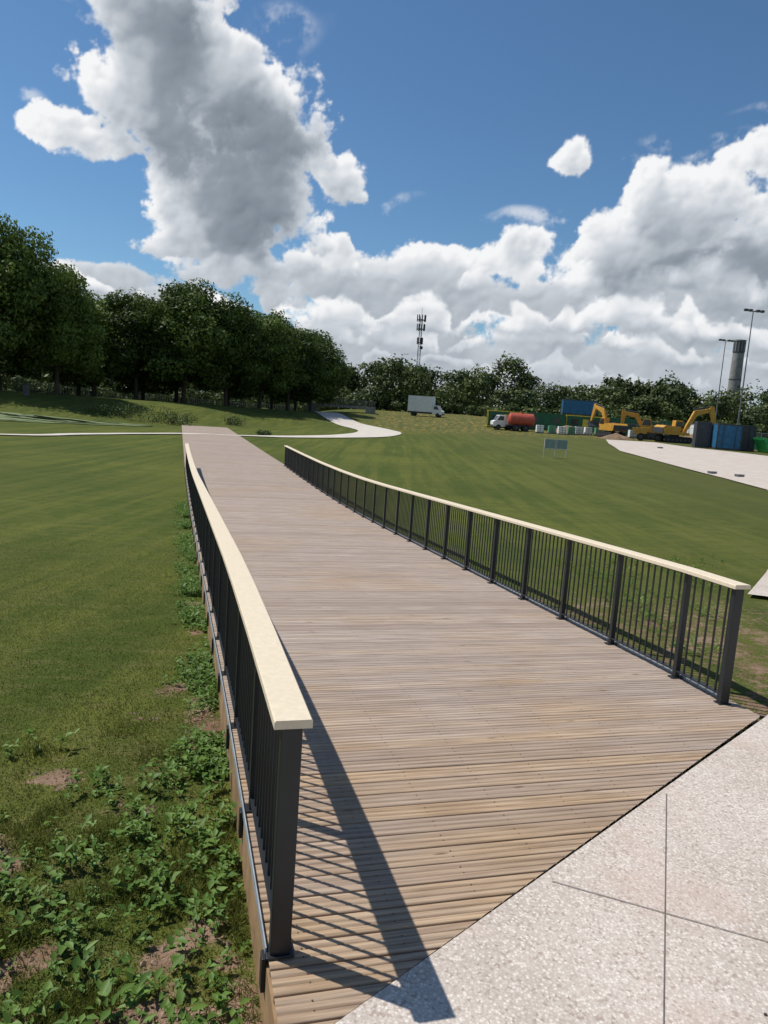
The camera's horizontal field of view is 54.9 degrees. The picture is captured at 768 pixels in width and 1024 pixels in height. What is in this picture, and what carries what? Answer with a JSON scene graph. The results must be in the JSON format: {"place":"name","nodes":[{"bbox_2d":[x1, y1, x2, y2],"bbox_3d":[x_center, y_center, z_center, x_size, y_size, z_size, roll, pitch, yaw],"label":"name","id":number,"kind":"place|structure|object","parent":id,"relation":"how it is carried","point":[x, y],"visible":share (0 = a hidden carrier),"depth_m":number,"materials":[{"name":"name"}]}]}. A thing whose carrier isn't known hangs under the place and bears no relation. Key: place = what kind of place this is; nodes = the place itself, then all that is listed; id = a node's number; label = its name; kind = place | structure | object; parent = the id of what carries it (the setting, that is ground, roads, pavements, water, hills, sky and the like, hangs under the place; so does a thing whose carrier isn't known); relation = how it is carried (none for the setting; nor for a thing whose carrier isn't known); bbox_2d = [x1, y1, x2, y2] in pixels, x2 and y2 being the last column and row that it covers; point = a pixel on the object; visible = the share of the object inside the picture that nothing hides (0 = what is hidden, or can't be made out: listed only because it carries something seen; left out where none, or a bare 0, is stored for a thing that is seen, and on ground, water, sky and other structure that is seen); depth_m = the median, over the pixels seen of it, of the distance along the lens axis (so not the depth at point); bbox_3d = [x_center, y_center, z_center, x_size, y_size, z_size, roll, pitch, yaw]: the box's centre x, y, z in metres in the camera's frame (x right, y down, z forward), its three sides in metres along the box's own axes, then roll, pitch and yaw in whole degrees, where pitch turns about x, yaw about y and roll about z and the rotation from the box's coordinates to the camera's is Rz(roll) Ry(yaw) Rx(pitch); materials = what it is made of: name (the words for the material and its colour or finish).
{"place":"outdoors","nodes":[
{"label":"outdoors","id":0,"kind":"place"},
{"bbox_2d":[0,412,151,425],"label":"pond","id":1,"kind":"structure","parent":0,"point":[9,416],"depth_m":69.08,"materials":[{"name":"liquid"}]},
{"bbox_2d":[0,383,767,1023],"bbox_3d":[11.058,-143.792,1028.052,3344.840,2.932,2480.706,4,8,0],"label":"ground","id":2,"kind":"structure","parent":0,"point":[594,487],"depth_m":15.61,"materials":[{"name":"green plant"}]},
{"bbox_2d":[2,321,48,376],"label":"broadleaf tree","id":3,"kind":"object","parent":2,"relation":"on","point":[7,374],"visible":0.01,"depth_m":100.65,"materials":[{"name":"green plant"}]},
{"bbox_2d":[23,384,29,395],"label":"litter bin","id":4,"kind":"object","parent":2,"relation":"on","point":[26,389],"visible":1,"depth_m":77.12,"materials":[{"name":"grey metal"}]},
{"bbox_2d":[0,279,52,390],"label":"broadleaf tree","id":5,"kind":"object","parent":2,"relation":"on","point":[17,356],"visible":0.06,"depth_m":94.72,"materials":[{"name":"green plant"}]},
{"bbox_2d":[0,211,63,376],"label":"broadleaf tree","id":6,"kind":"object","parent":2,"relation":"on","point":[17,266],"visible":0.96,"depth_m":79.49,"materials":[{"name":"green plant"}]},
{"bbox_2d":[11,258,107,394],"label":"broadleaf tree","id":7,"kind":"object","parent":2,"relation":"on","point":[74,304],"visible":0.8,"depth_m":84.42,"materials":[{"name":"green plant"}]},
{"bbox_2d":[33,289,110,395],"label":"broadleaf tree","id":8,"kind":"object","parent":2,"relation":"on","point":[78,391],"visible":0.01,"depth_m":108.77,"materials":[{"name":"green plant"}]},
{"bbox_2d":[47,295,143,396],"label":"broadleaf tree","id":9,"kind":"object","parent":2,"relation":"on","point":[93,377],"visible":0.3,"depth_m":100.16,"materials":[{"name":"green plant"}]},
{"bbox_2d":[0,675,246,1023],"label":"soil clods","id":10,"kind":"object","parent":2,"relation":"on","point":[142,963],"visible":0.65,"depth_m":3.65,"materials":[{"name":"brown soil"}]},
{"bbox_2d":[96,287,182,399],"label":"broadleaf tree","id":11,"kind":"object","parent":2,"relation":"on","point":[133,315],"visible":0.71,"depth_m":99.80,"materials":[{"name":"green plant"}]},
{"bbox_2d":[105,367,180,399],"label":"broadleaf tree","id":12,"kind":"object","parent":2,"relation":"on","point":[124,385],"visible":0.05,"depth_m":114.58,"materials":[{"name":"green plant"}]},
{"bbox_2d":[2,380,293,409],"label":"park fence","id":13,"kind":"object","parent":2,"relation":"on","point":[45,391],"visible":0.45,"depth_m":118.26,"materials":[{"name":"metal"}]},
{"bbox_2d":[138,303,204,402],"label":"broadleaf tree","id":14,"kind":"object","parent":2,"relation":"on","point":[153,388],"visible":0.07,"depth_m":113.98,"materials":[{"name":"green plant"}]},
{"bbox_2d":[84,401,272,434],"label":"waterside shrubs","id":15,"kind":"object","parent":2,"relation":"on","point":[229,422],"visible":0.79,"depth_m":78.48,"materials":[{"name":"green plant"}]},
{"bbox_2d":[136,277,239,402],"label":"broadleaf tree","id":16,"kind":"object","parent":2,"relation":"on","point":[186,337],"visible":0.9,"depth_m":101.04,"materials":[{"name":"green plant"}]},
{"bbox_2d":[0,411,400,437],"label":"footpath","id":17,"kind":"structure","parent":2,"relation":"on","point":[364,430],"depth_m":85.23,"materials":[{"name":"concrete"}]},
{"bbox_2d":[197,360,255,405],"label":"broadleaf tree","id":18,"kind":"object","parent":2,"relation":"on","point":[228,399],"depth_m":121.62,"materials":[{"name":"green plant"}]},
{"bbox_2d":[187,291,280,405],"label":"broadleaf tree","id":19,"kind":"object","parent":2,"relation":"on","point":[244,314],"visible":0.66,"depth_m":107.68,"materials":[{"name":"green plant"}]},
{"bbox_2d":[223,309,308,407],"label":"broadleaf tree","id":20,"kind":"object","parent":2,"relation":"on","point":[275,327],"visible":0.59,"depth_m":113.50,"materials":[{"name":"green plant"}]},
{"bbox_2d":[249,357,312,408],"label":"broadleaf tree","id":21,"kind":"object","parent":2,"relation":"on","point":[279,398],"visible":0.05,"depth_m":129.49,"materials":[{"name":"green plant"}]},
{"bbox_2d":[262,320,331,410],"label":"broadleaf tree","id":22,"kind":"object","parent":2,"relation":"on","point":[309,348],"visible":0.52,"depth_m":120.24,"materials":[{"name":"green plant"}]},
{"bbox_2d":[279,359,323,410],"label":"broadleaf tree","id":23,"kind":"object","parent":2,"relation":"on","point":[294,401],"visible":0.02,"depth_m":136.64,"materials":[{"name":"green plant"}]},
{"bbox_2d":[296,329,354,410],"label":"broadleaf tree","id":24,"kind":"object","parent":2,"relation":"on","point":[327,393],"visible":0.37,"depth_m":126.50,"materials":[{"name":"green plant"}]},
{"bbox_2d":[306,399,375,413],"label":"footbridge","id":25,"kind":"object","parent":2,"relation":"on","point":[370,410],"visible":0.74,"depth_m":139.17,"materials":[{"name":"wood"}]},
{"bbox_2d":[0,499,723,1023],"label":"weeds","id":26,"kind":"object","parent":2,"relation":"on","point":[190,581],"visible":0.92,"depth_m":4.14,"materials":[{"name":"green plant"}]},
{"bbox_2d":[2,351,767,438],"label":"distant trees","id":27,"kind":"object","parent":2,"relation":"on","point":[660,400],"visible":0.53,"depth_m":175.66,"materials":[{"name":"green plant"}]},
{"bbox_2d":[416,314,425,365],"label":"telecom mast","id":28,"kind":"object","parent":2,"relation":"on","point":[421,329],"visible":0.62,"depth_m":216.21,"materials":[{"name":"metal"}]},
{"bbox_2d":[407,395,443,416],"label":"box truck","id":29,"kind":"object","parent":2,"relation":"on","point":[420,404],"visible":0.99,"depth_m":140.59,"materials":[{"name":"white paint"}]},
{"bbox_2d":[182,425,759,1023],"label":"boardwalk","id":30,"kind":"structure","parent":2,"relation":"on","point":[476,747],"depth_m":5.57,"materials":[{"name":"brown wood"}]},
{"bbox_2d":[184,443,312,992],"bbox_3d":[-4.742,-0.540,18.506,0.166,2.258,32.309,2,8,-16],"label":"metal railing","id":31,"kind":"object","parent":30,"relation":"on","point":[273,719],"visible":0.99,"depth_m":3.97,"materials":[{"name":"metal"}]},
{"bbox_2d":[284,445,750,704],"bbox_3d":[-1.022,-0.789,22.238,0.193,2.270,32.970,2,8,-15],"label":"metal railing","id":32,"kind":"object","parent":30,"relation":"on","point":[299,463],"visible":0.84,"depth_m":9.35,"materials":[{"name":"metal"}]},
{"bbox_2d":[490,415,510,429],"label":"truck cab","id":33,"kind":"object","parent":2,"relation":"on","point":[498,421],"visible":0.79,"depth_m":112.02,"materials":[{"name":"white paint"}]},
{"bbox_2d":[486,410,525,426],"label":"site cabin","id":34,"kind":"object","parent":2,"relation":"on","point":[491,415],"visible":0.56,"depth_m":117.71,"materials":[{"name":"green metal"}]},
{"bbox_2d":[506,412,535,431],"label":"tanker trailer","id":35,"kind":"object","parent":2,"relation":"on","point":[521,421],"visible":0.98,"depth_m":110.14,"materials":[{"name":"red metal"}]},
{"bbox_2d":[526,412,565,429],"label":"shipping container","id":36,"kind":"object","parent":2,"relation":"on","point":[547,419],"visible":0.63,"depth_m":118.59,"materials":[{"name":"green metal"}]},
{"bbox_2d":[543,438,567,457],"bbox_3d":[12.227,-4.298,52.825,1.700,1.810,0.095,3,8,-6],"label":"information sign","id":37,"kind":"object","parent":2,"relation":"on","point":[560,444],"visible":0.9,"depth_m":52.72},
{"bbox_2d":[565,415,603,432],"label":"site cabin","id":38,"kind":"object","parent":2,"relation":"on","point":[576,421],"visible":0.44,"depth_m":118.66,"materials":[{"name":"green metal"}]},
{"bbox_2d":[535,425,664,437],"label":"liquid storage tanks","id":39,"kind":"object","parent":2,"relation":"on","point":[561,430],"visible":0.48,"depth_m":107.62,"materials":[{"name":"white paint"}]},
{"bbox_2d":[587,403,627,436],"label":"excavator","id":40,"kind":"object","parent":2,"relation":"on","point":[608,426],"visible":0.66,"depth_m":102.93,"materials":[{"name":"yellow metal"}]},
{"bbox_2d":[600,433,631,439],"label":"spoil heap","id":41,"kind":"object","parent":2,"relation":"on","point":[617,436],"visible":0.87,"depth_m":96.78,"materials":[{"name":"beige sand"}]},
{"bbox_2d":[604,418,641,434],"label":"site cabin","id":42,"kind":"object","parent":2,"relation":"on","point":[631,422],"visible":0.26,"depth_m":119.51,"materials":[{"name":"green metal"}]},
{"bbox_2d":[619,409,660,439],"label":"excavator","id":43,"kind":"object","parent":2,"relation":"on","point":[645,423],"visible":0.41,"depth_m":103.22,"materials":[{"name":"yellow metal"}]},
{"bbox_2d":[632,422,662,441],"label":"site dumper","id":44,"kind":"object","parent":2,"relation":"on","point":[640,432],"visible":0.84,"depth_m":95.44,"materials":[{"name":"yellow metal"}]},
{"bbox_2d":[642,420,671,435],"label":"site cabin","id":45,"kind":"object","parent":2,"relation":"on","point":[660,422],"visible":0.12,"depth_m":120.51,"materials":[{"name":"green metal"}]},
{"bbox_2d":[598,423,767,437],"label":"site fence","id":46,"kind":"object","parent":2,"relation":"on","point":[691,433],"visible":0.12,"depth_m":89.98,"materials":[{"name":"metal"}]},
{"bbox_2d":[653,406,715,443],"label":"excavator","id":47,"kind":"object","parent":2,"relation":"on","point":[676,429],"visible":0.97,"depth_m":93.92,"materials":[{"name":"yellow metal"}]},
{"bbox_2d":[686,423,693,434],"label":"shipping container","id":48,"kind":"object","parent":2,"relation":"on","point":[691,427],"visible":0.04,"depth_m":115.97,"materials":[{"name":"white metal"}]},
{"bbox_2d":[691,421,712,447],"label":"shipping container","id":49,"kind":"object","parent":2,"relation":"on","point":[701,437],"visible":1,"depth_m":77.69,"materials":[{"name":"grey metal"}]},
{"bbox_2d":[715,339,733,415],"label":"floodlight mast","id":50,"kind":"object","parent":2,"relation":"on","point":[725,340],"visible":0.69,"depth_m":109.60,"materials":[{"name":"metal"}]},
{"bbox_2d":[709,423,743,450],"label":"shipping container","id":51,"kind":"object","parent":2,"relation":"on","point":[727,436],"visible":1,"depth_m":75.64,"materials":[{"name":"blue metal"}]},
{"bbox_2d":[727,339,746,396],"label":"chimney tower","id":52,"kind":"structure","parent":2,"relation":"on","point":[736,368],"depth_m":243.20,"materials":[{"name":"concrete"}]},
{"bbox_2d":[741,425,756,450],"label":"shipping container","id":53,"kind":"object","parent":2,"relation":"on","point":[748,436],"visible":0.42,"depth_m":76.99,"materials":[{"name":"grey metal"}]},
{"bbox_2d":[737,308,764,424],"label":"floodlight mast","id":54,"kind":"object","parent":2,"relation":"on","point":[757,311],"visible":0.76,"depth_m":81.01,"materials":[{"name":"metal"}]},
{"bbox_2d":[753,438,767,451],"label":"skip bin","id":55,"kind":"object","parent":2,"relation":"on","point":[761,444],"visible":1,"depth_m":75.69,"materials":[{"name":"green metal"}]},
{"bbox_2d":[15,0,767,413],"bbox_3d":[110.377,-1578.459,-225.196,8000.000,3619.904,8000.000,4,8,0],"label":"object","id":56,"kind":"structure","parent":0,"point":[663,266],"depth_m":3596.38,"materials":[{"name":"white"}]},
{"bbox_2d":[335,439,767,1023],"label":"concrete pavement","id":57,"kind":"structure","parent":0,"point":[653,909],"depth_m":3.49,"materials":[{"name":"grey concrete"}]},
{"bbox_2d":[657,447,743,476],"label":"utility covers","id":58,"kind":"object","parent":57,"relation":"on","point":[715,472],"visible":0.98,"depth_m":41.73,"materials":[{"name":"metal"}]},
{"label":"shipping container","id":59,"kind":"object","parent":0,"visible":0},
{"bbox_2d":[560,399,597,415],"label":"shipping container","id":60,"kind":"object","parent":59,"relation":"on","point":[577,407],"visible":0.93,"depth_m":131.18,"materials":[{"name":"blue metal"}]}
]}

